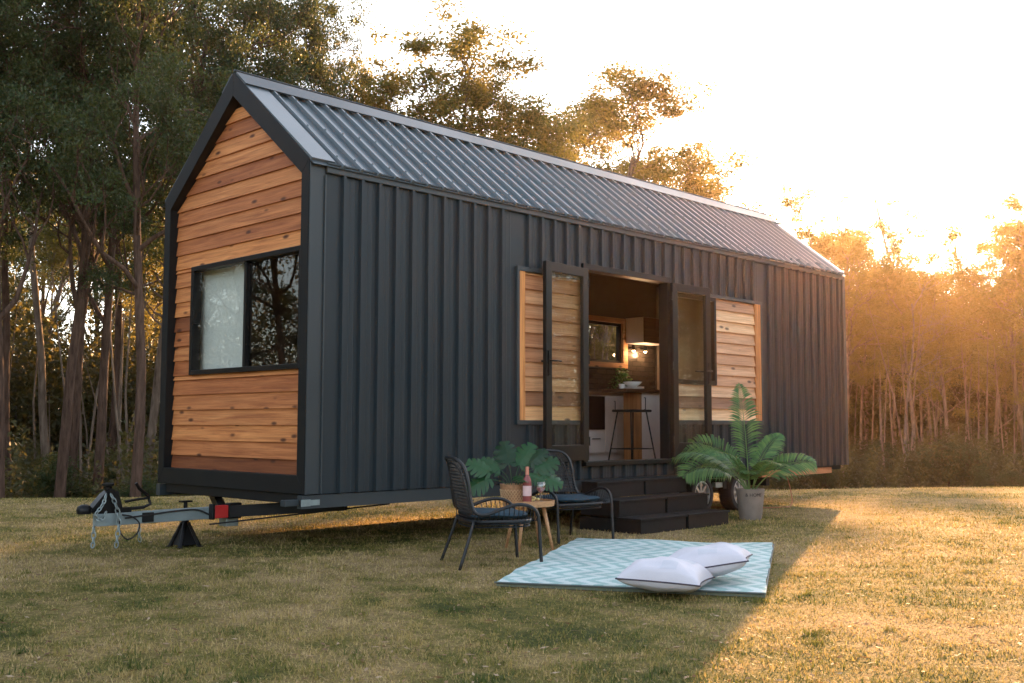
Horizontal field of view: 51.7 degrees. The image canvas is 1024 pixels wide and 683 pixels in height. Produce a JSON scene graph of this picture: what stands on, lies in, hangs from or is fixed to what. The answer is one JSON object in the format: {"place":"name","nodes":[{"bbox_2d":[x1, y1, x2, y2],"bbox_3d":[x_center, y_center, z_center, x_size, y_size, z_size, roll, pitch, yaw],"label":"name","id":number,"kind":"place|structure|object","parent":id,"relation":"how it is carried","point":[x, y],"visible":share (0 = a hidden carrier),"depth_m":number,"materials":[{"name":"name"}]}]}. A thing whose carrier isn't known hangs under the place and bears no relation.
{"place":"outdoors","nodes":[
{"label":"outdoors","id":0,"kind":"place"},
{"bbox_2d":[0,479,1023,682],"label":"ground","id":1,"kind":"structure","parent":0,"point":[485,598],"depth_m":6.30,"materials":[{"name":"plant"}]},
{"bbox_2d":[0,123,46,285],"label":"gum tree","id":2,"kind":"object","parent":1,"relation":"on","point":[17,223],"visible":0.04,"depth_m":52.69,"materials":[{"name":"green plant"}]},
{"bbox_2d":[0,0,64,183],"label":"gum tree","id":3,"kind":"object","parent":1,"relation":"on","point":[31,18],"visible":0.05,"depth_m":25.55,"materials":[{"name":"green plant"}]},
{"bbox_2d":[2,1,88,469],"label":"gum tree","id":4,"kind":"object","parent":1,"relation":"on","point":[43,428],"visible":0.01,"depth_m":36.05,"materials":[{"name":"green plant"}]},
{"bbox_2d":[0,3,91,496],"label":"gum tree","id":5,"kind":"object","parent":1,"relation":"on","point":[5,303],"visible":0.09,"depth_m":29.02,"materials":[{"name":"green plant"}]},
{"bbox_2d":[0,0,105,498],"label":"gum tree","id":6,"kind":"object","parent":1,"relation":"on","point":[28,154],"visible":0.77,"depth_m":22.31,"materials":[{"name":"green plant"}]},
{"bbox_2d":[21,452,88,495],"bbox_3d":[-13.309,4.312,30.561,1.982,2.246,1.670,-1,-5,10],"label":"shrub","id":7,"kind":"object","parent":1,"relation":"on","point":[33,472],"visible":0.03,"depth_m":30.59,"materials":[{"name":"green plant"}]},
{"bbox_2d":[17,448,101,497],"bbox_3d":[-10.918,3.805,25.588,2.311,2.492,1.860,2,-5,-19],"label":"shrub","id":8,"kind":"object","parent":1,"relation":"on","point":[43,477],"visible":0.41,"depth_m":25.70,"materials":[{"name":"green plant"}]},
{"bbox_2d":[8,206,114,336],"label":"gum tree","id":9,"kind":"object","parent":1,"relation":"on","point":[45,303],"visible":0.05,"depth_m":56.25,"materials":[{"name":"green plant"}]},
{"bbox_2d":[1,153,125,464],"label":"gum tree","id":10,"kind":"object","parent":1,"relation":"on","point":[50,247],"visible":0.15,"depth_m":46.12,"materials":[{"name":"green plant"}]},
{"bbox_2d":[8,152,160,375],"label":"gum tree","id":11,"kind":"object","parent":1,"relation":"on","point":[96,296],"visible":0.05,"depth_m":48.44,"materials":[{"name":"green plant"}]},
{"bbox_2d":[0,0,186,497],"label":"gum tree","id":12,"kind":"object","parent":1,"relation":"on","point":[48,36],"visible":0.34,"depth_m":24.13,"materials":[{"name":"green plant"}]},
{"bbox_2d":[25,23,161,471],"bbox_3d":[-14.510,-3.624,38.005,5.920,19.506,6.517,-1,-5,15],"label":"gum tree","id":13,"kind":"object","parent":1,"relation":"on","point":[117,357],"visible":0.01,"depth_m":36.99,"materials":[{"name":"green plant"}]},
{"bbox_2d":[30,17,170,492],"bbox_3d":[-11.661,-2.815,30.453,5.566,16.657,5.055,-1,-5,12],"label":"gum tree","id":14,"kind":"object","parent":1,"relation":"on","point":[74,435],"visible":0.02,"depth_m":29.52,"materials":[{"name":"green plant"}]},
{"bbox_2d":[5,413,200,498],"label":"undergrowth","id":15,"kind":"object","parent":1,"relation":"on","point":[14,486],"visible":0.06,"depth_m":27.34,"materials":[{"name":"plant"}]},
{"bbox_2d":[89,462,120,482],"bbox_3d":[-12.716,4.577,32.398,1.598,1.954,1.569,0,-4,5],"label":"shrub","id":16,"kind":"object","parent":1,"relation":"on","point":[112,477],"visible":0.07,"depth_m":32.35,"materials":[{"name":"green plant"}]},
{"bbox_2d":[0,0,240,497],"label":"gum tree","id":17,"kind":"object","parent":1,"relation":"on","point":[117,29],"visible":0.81,"depth_m":22.37,"materials":[{"name":"green plant"}]},
{"bbox_2d":[78,136,174,341],"bbox_3d":[-12.950,-0.954,37.571,5.765,14.065,5.296,-2,-5,27],"label":"gum tree","id":18,"kind":"object","parent":1,"relation":"on","point":[157,294],"visible":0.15,"depth_m":37.68,"materials":[{"name":"green plant"}]},
{"bbox_2d":[116,483,155,497],"bbox_3d":[-8.787,4.095,24.687,1.187,1.596,1.409,2,-5,-22],"label":"shrub","id":19,"kind":"object","parent":1,"relation":"on","point":[122,492],"visible":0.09,"depth_m":24.54,"materials":[{"name":"green plant"}]},
{"bbox_2d":[0,0,278,492],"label":"gum tree","id":20,"kind":"object","parent":1,"relation":"on","point":[106,321],"visible":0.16,"depth_m":26.71,"materials":[{"name":"green plant"}]},
{"bbox_2d":[113,474,169,496],"bbox_3d":[-8.645,4.006,24.698,1.599,1.812,1.347,-1,-5,8],"label":"shrub","id":21,"kind":"object","parent":1,"relation":"on","point":[147,488],"visible":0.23,"depth_m":24.57,"materials":[{"name":"green plant"}]},
{"bbox_2d":[167,500,202,548],"bbox_3d":[-2.859,1.596,9.235,0.234,0.409,0.234,-4,-6,44],"label":"jack stand","id":22,"kind":"object","parent":1,"relation":"on","point":[184,534],"visible":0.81,"depth_m":9.21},
{"bbox_2d":[125,0,257,475],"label":"gum tree","id":23,"kind":"object","parent":1,"relation":"on","point":[153,415],"depth_m":33.72,"materials":[{"name":"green plant"}]},
{"bbox_2d":[142,0,299,495],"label":"gum tree","id":24,"kind":"object","parent":1,"relation":"on","point":[239,20],"visible":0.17,"depth_m":32.51,"materials":[{"name":"green plant"}]},
{"bbox_2d":[111,0,350,496],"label":"gum tree","id":25,"kind":"object","parent":1,"relation":"on","point":[295,74],"visible":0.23,"depth_m":30.32,"materials":[{"name":"green plant"}]},
{"bbox_2d":[127,0,385,229],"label":"gum tree","id":26,"kind":"object","parent":1,"relation":"on","point":[355,22],"visible":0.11,"depth_m":32.72,"materials":[{"name":"green plant"}]},
{"bbox_2d":[1,245,615,479],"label":"forest","id":27,"kind":"object","parent":1,"relation":"on","point":[24,365],"visible":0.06,"depth_m":42.42,"materials":[{"name":"plant"}]},
{"bbox_2d":[283,3,374,102],"bbox_3d":[-6.264,-2.332,32.402,4.275,15.991,4.601,1,-5,-9],"label":"gum tree","id":28,"kind":"object","parent":1,"relation":"on","point":[315,48],"visible":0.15,"depth_m":32.39,"materials":[{"name":"green plant"}]},
{"bbox_2d":[321,41,388,103],"bbox_3d":[-5.377,-2.087,35.053,4.482,16.257,5.775,-3,-6,38],"label":"gum tree","id":29,"kind":"object","parent":1,"relation":"on","point":[364,65],"visible":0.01,"depth_m":35.72,"materials":[{"name":"green plant"}]},
{"bbox_2d":[407,52,481,122],"bbox_3d":[-2.596,-2.163,35.495,5.567,16.331,3.566,-4,-6,42],"label":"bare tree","id":30,"kind":"object","parent":1,"relation":"on","point":[436,87],"visible":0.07,"depth_m":35.26,"materials":[{"name":"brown plant"}]},
{"bbox_2d":[76,69,848,548],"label":"tiny house","id":31,"kind":"structure","parent":1,"relation":"on","point":[422,299],"depth_m":10.13,"materials":[{"name":"metal"}]},
{"bbox_2d":[200,264,243,369],"bbox_3d":[-2.732,-0.250,9.937,1.040,1.322,0.024,-4,-6,44],"label":"window blind","id":32,"kind":"object","parent":31,"relation":"attached to","point":[221,346],"depth_m":9.93,"materials":[{"name":"fabric"}]},
{"bbox_2d":[189,245,299,374],"bbox_3d":[-2.382,-0.242,9.464,1.840,1.035,0.095,-4,-6,44],"label":"front window","id":33,"kind":"structure","parent":31,"relation":"in","point":[196,272],"depth_m":9.48,"materials":[{"name":"black metal"}]},
{"bbox_2d":[541,261,589,460],"bbox_3d":[0.561,0.212,10.762,0.168,2.000,0.748,-4,-6,39],"label":"door","id":34,"kind":"structure","parent":31,"relation":"in","point":[575,452],"depth_m":10.73,"materials":[{"name":"grey metal"}]},
{"bbox_2d":[588,391,623,460],"bbox_3d":[1.345,1.171,14.545,0.611,0.920,2.900,-4,-6,44],"label":"kitchen cabinet","id":35,"kind":"object","parent":31,"relation":"on","point":[602,415],"visible":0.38,"depth_m":14.06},
{"bbox_2d":[608,368,631,388],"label":"potted plant","id":36,"kind":"object","parent":35,"relation":"on","point":[624,375],"visible":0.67,"depth_m":15.02,"materials":[{"name":"green plant"}]},
{"bbox_2d":[589,315,627,368],"bbox_3d":[1.143,-0.004,14.913,0.105,0.720,1.450,-4,-6,44],"label":"kitchen window","id":37,"kind":"structure","parent":31,"relation":"in","point":[621,361],"depth_m":15.28,"materials":[{"name":"brown wood"}]},
{"bbox_2d":[589,344,654,391],"bbox_3d":[1.148,0.231,14.847,0.012,1.000,2.850,-4,-6,44],"label":"splashback","id":38,"kind":"object","parent":31,"relation":"attached to","point":[641,365],"visible":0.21,"depth_m":15.49,"materials":[{"name":"tile"}]},
{"bbox_2d":[601,388,659,459],"bbox_3d":[1.593,1.085,13.544,0.400,0.935,0.910,-4,-6,44],"label":"breakfast bar","id":39,"kind":"object","parent":31,"relation":"on","point":[645,399],"visible":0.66,"depth_m":13.50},
{"bbox_2d":[625,386,643,388],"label":"plates","id":40,"kind":"object","parent":39,"relation":"on","point":[633,387],"visible":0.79,"depth_m":13.32,"materials":[{"name":"ceramic"}]},
{"bbox_2d":[623,381,641,386],"bbox_3d":[1.536,0.545,13.454,0.250,0.062,0.250,-4,-6,44],"label":"bowl","id":41,"kind":"object","parent":40,"relation":"on","point":[632,383],"visible":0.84,"depth_m":13.37,"materials":[{"name":"ceramic"}]},
{"bbox_2d":[642,394,659,444],"bbox_3d":[1.820,1.006,13.587,0.049,0.640,0.460,-4,-6,44],"label":"cabinet door","id":42,"kind":"structure","parent":39,"relation":"in","point":[649,402],"depth_m":13.57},
{"bbox_2d":[608,409,655,459],"bbox_3d":[1.431,1.145,12.583,0.378,0.667,0.498,-4,-6,44],"label":"bar stool","id":43,"kind":"object","parent":31,"relation":"on","point":[632,448],"visible":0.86,"depth_m":12.54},
{"bbox_2d":[626,317,658,345],"bbox_3d":[1.990,-0.144,15.482,0.338,0.370,0.610,-4,-6,44],"label":"wall cabinet","id":44,"kind":"object","parent":31,"relation":"attached to","point":[642,330],"depth_m":15.27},
{"bbox_2d":[643,317,656,342],"bbox_3d":[1.997,-0.161,15.260,0.016,0.360,0.300,-4,-6,44],"label":"cabinet door","id":45,"kind":"structure","parent":44,"relation":"in","point":[649,324],"depth_m":15.25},
{"bbox_2d":[670,283,712,456],"bbox_3d":[2.092,0.339,12.352,0.748,2.000,0.168,4,-6,-43],"label":"door","id":46,"kind":"structure","parent":31,"relation":"in","point":[677,448],"depth_m":12.21,"materials":[{"name":"grey metal"}]},
{"bbox_2d":[678,292,716,384],"bbox_3d":[2.138,-0.025,12.545,0.070,1.065,0.940,-4,-6,44],"label":"side window","id":47,"kind":"structure","parent":31,"relation":"in","point":[680,295],"depth_m":12.82,"materials":[{"name":"black metal"}]},
{"bbox_2d":[348,0,584,163],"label":"gum tree","id":48,"kind":"object","parent":1,"relation":"on","point":[389,87],"visible":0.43,"depth_m":33.09,"materials":[{"name":"green plant"}]},
{"bbox_2d":[440,455,542,569],"bbox_3d":[-0.180,1.298,8.153,0.681,0.835,0.698,1,-5,-17],"label":"rattan chair","id":49,"kind":"object","parent":1,"relation":"on","point":[468,511],"visible":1,"depth_m":7.94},
{"bbox_2d":[0,492,1023,682],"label":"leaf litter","id":50,"kind":"object","parent":1,"relation":"on","point":[366,668],"visible":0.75,"depth_m":5.49,"materials":[{"name":"brown plant"}]},
{"bbox_2d":[10,266,1023,492],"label":"saplings","id":51,"kind":"object","parent":1,"relation":"on","point":[118,410],"visible":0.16,"depth_m":43.79,"materials":[{"name":"brown plant"}]},
{"bbox_2d":[441,51,592,159],"bbox_3d":[-0.155,-2.144,34.225,6.204,16.067,7.475,1,-5,-9],"label":"gum tree","id":52,"kind":"object","parent":1,"relation":"on","point":[505,105],"visible":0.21,"depth_m":33.64,"materials":[{"name":"green plant"}]},
{"bbox_2d":[504,499,554,551],"bbox_3d":[0.148,1.574,9.066,0.440,0.424,0.440,-4,-6,44],"label":"side table","id":53,"kind":"object","parent":1,"relation":"on","point":[543,504],"visible":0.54,"depth_m":8.97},
{"bbox_2d":[465,441,562,501],"bbox_3d":[0.016,1.121,9.123,0.838,0.518,0.385,-1,-5,9],"label":"monstera plant","id":54,"kind":"object","parent":53,"relation":"on","point":[531,457],"visible":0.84,"depth_m":9.15,"materials":[{"name":"green plant"}]},
{"bbox_2d":[523,467,531,501],"bbox_3d":[0.129,1.217,8.973,0.077,0.306,0.077,-4,-6,44],"label":"wine bottle","id":55,"kind":"object","parent":53,"relation":"on","point":[527,491],"visible":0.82,"depth_m":8.94,"materials":[{"name":"pink glass"}]},
{"bbox_2d":[518,449,614,544],"bbox_3d":[0.489,1.431,9.853,0.698,0.835,0.681,3,-5,-35],"label":"rattan chair","id":56,"kind":"object","parent":1,"relation":"on","point":[572,501],"visible":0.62,"depth_m":9.77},
{"bbox_2d":[589,324,615,359],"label":"gum tree","id":57,"kind":"object","parent":1,"relation":"on","point":[608,347],"visible":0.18,"depth_m":41.36,"materials":[{"name":"green plant"}]},
{"bbox_2d":[589,324,615,358],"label":"gum tree","id":58,"kind":"object","parent":1,"relation":"on","point":[592,333],"visible":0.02,"depth_m":42.59,"materials":[{"name":"green plant"}]},
{"bbox_2d":[589,329,615,358],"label":"gum tree","id":59,"kind":"object","parent":1,"relation":"on","point":[609,341],"visible":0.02,"depth_m":43.55,"materials":[{"name":"green plant"}]},
{"bbox_2d":[515,96,707,191],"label":"gum tree","id":60,"kind":"object","parent":1,"relation":"on","point":[602,142],"visible":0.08,"depth_m":54.69,"materials":[{"name":"green plant"}]},
{"bbox_2d":[494,538,773,597],"bbox_3d":[1.084,1.687,8.107,1.756,0.042,2.808,-1,-5,15],"label":"outdoor rug","id":61,"kind":"object","parent":1,"relation":"on","point":[589,564],"visible":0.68,"depth_m":7.63,"materials":[{"name":"fabric"}]},
{"bbox_2d":[615,556,714,592],"bbox_3d":[0.969,1.458,6.631,0.527,0.208,0.527,1,-6,20],"label":"pillow","id":62,"kind":"object","parent":61,"relation":"on","point":[664,574],"visible":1,"depth_m":6.45,"materials":[{"name":"white fabric"}]},
{"bbox_2d":[669,542,752,576],"bbox_3d":[1.277,1.469,7.054,0.627,0.216,0.627,-12,-10,13],"label":"pillow","id":63,"kind":"object","parent":61,"relation":"on","point":[718,559],"visible":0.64,"depth_m":6.80,"materials":[{"name":"white fabric"}]},
{"bbox_2d":[580,476,729,534],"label":"entry steps","id":64,"kind":"structure","parent":1,"relation":"on","point":[658,511],"depth_m":10.88,"materials":[{"name":"wood"}]},
{"bbox_2d":[546,54,785,351],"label":"gum tree","id":65,"kind":"object","parent":1,"relation":"on","point":[638,93],"visible":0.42,"depth_m":42.76,"materials":[{"name":"green plant"}]},
{"bbox_2d":[609,135,762,330],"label":"gum tree","id":66,"kind":"object","parent":1,"relation":"on","point":[726,154],"visible":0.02,"depth_m":60.76,"materials":[{"name":"green plant"}]},
{"bbox_2d":[671,383,817,519],"bbox_3d":[2.574,1.226,11.939,1.681,1.568,0.959,-1,-5,17],"label":"potted palm","id":67,"kind":"object","parent":1,"relation":"on","point":[750,500],"visible":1,"depth_m":12.01,"materials":[{"name":"plant"}]},
{"bbox_2d":[711,476,792,507],"bbox_3d":[3.146,1.954,13.765,1.610,0.409,0.617,2,-5,-25],"label":"power cord","id":68,"kind":"object","parent":1,"relation":"on","point":[773,507],"visible":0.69,"depth_m":13.73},
{"bbox_2d":[735,177,841,241],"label":"gum tree","id":69,"kind":"object","parent":1,"relation":"on","point":[807,193],"visible":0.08,"depth_m":63.26,"materials":[{"name":"green plant"}]},
{"bbox_2d":[770,184,873,345],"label":"gum tree","id":70,"kind":"object","parent":1,"relation":"on","point":[796,219],"visible":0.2,"depth_m":64.39,"materials":[{"name":"green plant"}]},
{"bbox_2d":[806,465,844,487],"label":"shrub","id":71,"kind":"object","parent":1,"relation":"on","point":[825,479],"visible":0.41,"depth_m":43.46,"materials":[{"name":"green plant"}]},
{"bbox_2d":[802,222,891,441],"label":"gum tree","id":72,"kind":"object","parent":1,"relation":"on","point":[842,234],"visible":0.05,"depth_m":64.39,"materials":[{"name":"green plant"}]},
{"bbox_2d":[817,223,876,424],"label":"gum tree","id":73,"kind":"object","parent":1,"relation":"on","point":[846,239],"visible":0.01,"depth_m":77.07,"materials":[{"name":"green plant"}]},
{"bbox_2d":[793,222,925,475],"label":"gum tree","id":74,"kind":"object","parent":1,"relation":"on","point":[828,246],"visible":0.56,"depth_m":55.32,"materials":[{"name":"green plant"}]},
{"bbox_2d":[808,194,919,366],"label":"gum tree","id":75,"kind":"object","parent":1,"relation":"on","point":[886,205],"visible":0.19,"depth_m":65.33,"materials":[{"name":"green plant"}]},
{"bbox_2d":[848,284,889,451],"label":"gum tree","id":76,"kind":"object","parent":1,"relation":"on","point":[857,354],"visible":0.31,"depth_m":61.01,"materials":[{"name":"green plant"}]},
{"bbox_2d":[817,152,928,443],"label":"bare tree","id":77,"kind":"object","parent":1,"relation":"on","point":[880,256],"visible":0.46,"depth_m":65.62,"materials":[{"name":"brown plant"}]},
{"bbox_2d":[851,264,901,430],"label":"gum tree","id":78,"kind":"object","parent":1,"relation":"on","point":[877,366],"visible":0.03,"depth_m":66.39,"materials":[{"name":"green plant"}]},
{"bbox_2d":[860,438,900,470],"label":"shrub","id":79,"kind":"object","parent":1,"relation":"on","point":[892,451],"visible":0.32,"depth_m":51.26,"materials":[{"name":"green plant"}]},
{"bbox_2d":[827,240,941,454],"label":"gum tree","id":80,"kind":"object","parent":1,"relation":"on","point":[866,392],"visible":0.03,"depth_m":65.38,"materials":[{"name":"green plant"}]},
{"bbox_2d":[750,422,1023,489],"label":"undergrowth","id":81,"kind":"object","parent":1,"relation":"on","point":[870,476],"visible":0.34,"depth_m":44.82,"materials":[{"name":"plant"}]},
{"bbox_2d":[854,268,944,447],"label":"gum tree","id":82,"kind":"object","parent":1,"relation":"on","point":[893,414],"visible":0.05,"depth_m":63.92,"materials":[{"name":"green plant"}]},
{"bbox_2d":[866,207,938,433],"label":"gum tree","id":83,"kind":"object","parent":1,"relation":"on","point":[917,260],"visible":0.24,"depth_m":67.04,"materials":[{"name":"green plant"}]},
{"bbox_2d":[846,263,983,451],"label":"gum tree","id":84,"kind":"object","parent":1,"relation":"on","point":[894,332],"visible":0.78,"depth_m":54.88,"materials":[{"name":"green plant"}]},
{"bbox_2d":[872,296,961,442],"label":"gum tree","id":85,"kind":"object","parent":1,"relation":"on","point":[921,398],"visible":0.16,"depth_m":59.07,"materials":[{"name":"green plant"}]},
{"bbox_2d":[870,282,968,451],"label":"gum tree","id":86,"kind":"object","parent":1,"relation":"on","point":[928,403],"visible":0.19,"depth_m":57.44,"materials":[{"name":"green plant"}]},
{"bbox_2d":[902,446,937,481],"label":"shrub","id":87,"kind":"object","parent":1,"relation":"on","point":[924,453],"visible":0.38,"depth_m":45.73,"materials":[{"name":"green plant"}]},
{"bbox_2d":[848,321,1023,460],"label":"forest","id":88,"kind":"object","parent":1,"relation":"on","point":[973,400],"visible":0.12,"depth_m":64.37,"materials":[{"name":"plant"}]},
{"bbox_2d":[903,267,973,467],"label":"bare tree","id":89,"kind":"object","parent":1,"relation":"on","point":[907,394],"visible":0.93,"depth_m":53.95,"materials":[{"name":"brown plant"}]},
{"bbox_2d":[879,205,1002,422],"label":"gum tree","id":90,"kind":"object","parent":1,"relation":"on","point":[952,235],"visible":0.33,"depth_m":70.55,"materials":[{"name":"green plant"}]},
{"bbox_2d":[921,437,967,486],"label":"shrub","id":91,"kind":"object","parent":1,"relation":"on","point":[951,447],"visible":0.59,"depth_m":44.10,"materials":[{"name":"green plant"}]},
{"bbox_2d":[881,265,1009,442],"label":"gum tree","id":92,"kind":"object","parent":1,"relation":"on","point":[971,350],"visible":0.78,"depth_m":54.84,"materials":[{"name":"green plant"}]},
{"bbox_2d":[898,262,992,422],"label":"gum tree","id":93,"kind":"object","parent":1,"relation":"on","point":[943,300],"visible":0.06,"depth_m":64.27,"materials":[{"name":"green plant"}]},
{"bbox_2d":[887,267,1004,440],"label":"gum tree","id":94,"kind":"object","parent":1,"relation":"on","point":[982,378],"visible":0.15,"depth_m":58.87,"materials":[{"name":"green plant"}]},
{"bbox_2d":[946,442,996,485],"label":"shrub","id":95,"kind":"object","parent":1,"relation":"on","point":[965,459],"visible":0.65,"depth_m":43.10,"materials":[{"name":"green plant"}]},
{"bbox_2d":[936,264,1016,434],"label":"gum tree","id":96,"kind":"object","parent":1,"relation":"on","point":[973,299],"visible":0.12,"depth_m":63.42,"materials":[{"name":"green plant"}]},
{"bbox_2d":[934,202,1023,453],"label":"gum tree","id":97,"kind":"object","parent":1,"relation":"on","point":[976,278],"visible":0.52,"depth_m":57.97,"materials":[{"name":"green plant"}]},
{"bbox_2d":[967,464,998,486],"bbox_3d":[17.183,5.215,38.354,1.518,1.636,1.222,2,-5,-27],"label":"shrub","id":98,"kind":"object","parent":1,"relation":"on","point":[982,478],"visible":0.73,"depth_m":38.35,"materials":[{"name":"green plant"}]},
{"bbox_2d":[954,304,1023,444],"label":"gum tree","id":99,"kind":"object","parent":1,"relation":"on","point":[971,335],"visible":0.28,"depth_m":60.93,"materials":[{"name":"green plant"}]},
{"bbox_2d":[964,329,1023,456],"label":"gum tree","id":100,"kind":"object","parent":1,"relation":"on","point":[1006,402],"visible":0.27,"depth_m":61.77,"materials":[{"name":"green plant"}]},
{"bbox_2d":[966,212,1023,409],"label":"gum tree","id":101,"kind":"object","parent":1,"relation":"on","point":[1018,299],"visible":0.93,"depth_m":54.84,"materials":[{"name":"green plant"}]},
{"bbox_2d":[968,286,1023,453],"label":"gum tree","id":102,"kind":"object","parent":1,"relation":"on","point":[1003,365],"visible":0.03,"depth_m":63.90,"materials":[{"name":"green plant"}]},
{"bbox_2d":[973,182,1023,431],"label":"gum tree","id":103,"kind":"object","parent":1,"relation":"on","point":[1013,196],"visible":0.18,"depth_m":65.87,"materials":[{"name":"green plant"}]},
{"bbox_2d":[979,196,1023,365],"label":"gum tree","id":104,"kind":"object","parent":1,"relation":"on","point":[1013,205],"visible":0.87,"depth_m":54.70,"materials":[{"name":"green plant"}]},
{"bbox_2d":[991,469,1021,486],"bbox_3d":[17.899,5.303,38.205,1.067,1.435,1.266,-1,-5,18],"label":"shrub","id":105,"kind":"object","parent":1,"relation":"on","point":[1004,479],"visible":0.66,"depth_m":38.12,"materials":[{"name":"green plant"}]},
{"bbox_2d":[1014,469,1023,486],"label":"shrub","id":106,"kind":"object","parent":1,"relation":"on","point":[1022,480],"visible":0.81,"depth_m":38.50,"materials":[{"name":"green plant"}]},
{"bbox_2d":[4,0,1023,357],"label":"sky","id":107,"kind":"structure","parent":0,"point":[931,92],"materials":[{"name":"white"}]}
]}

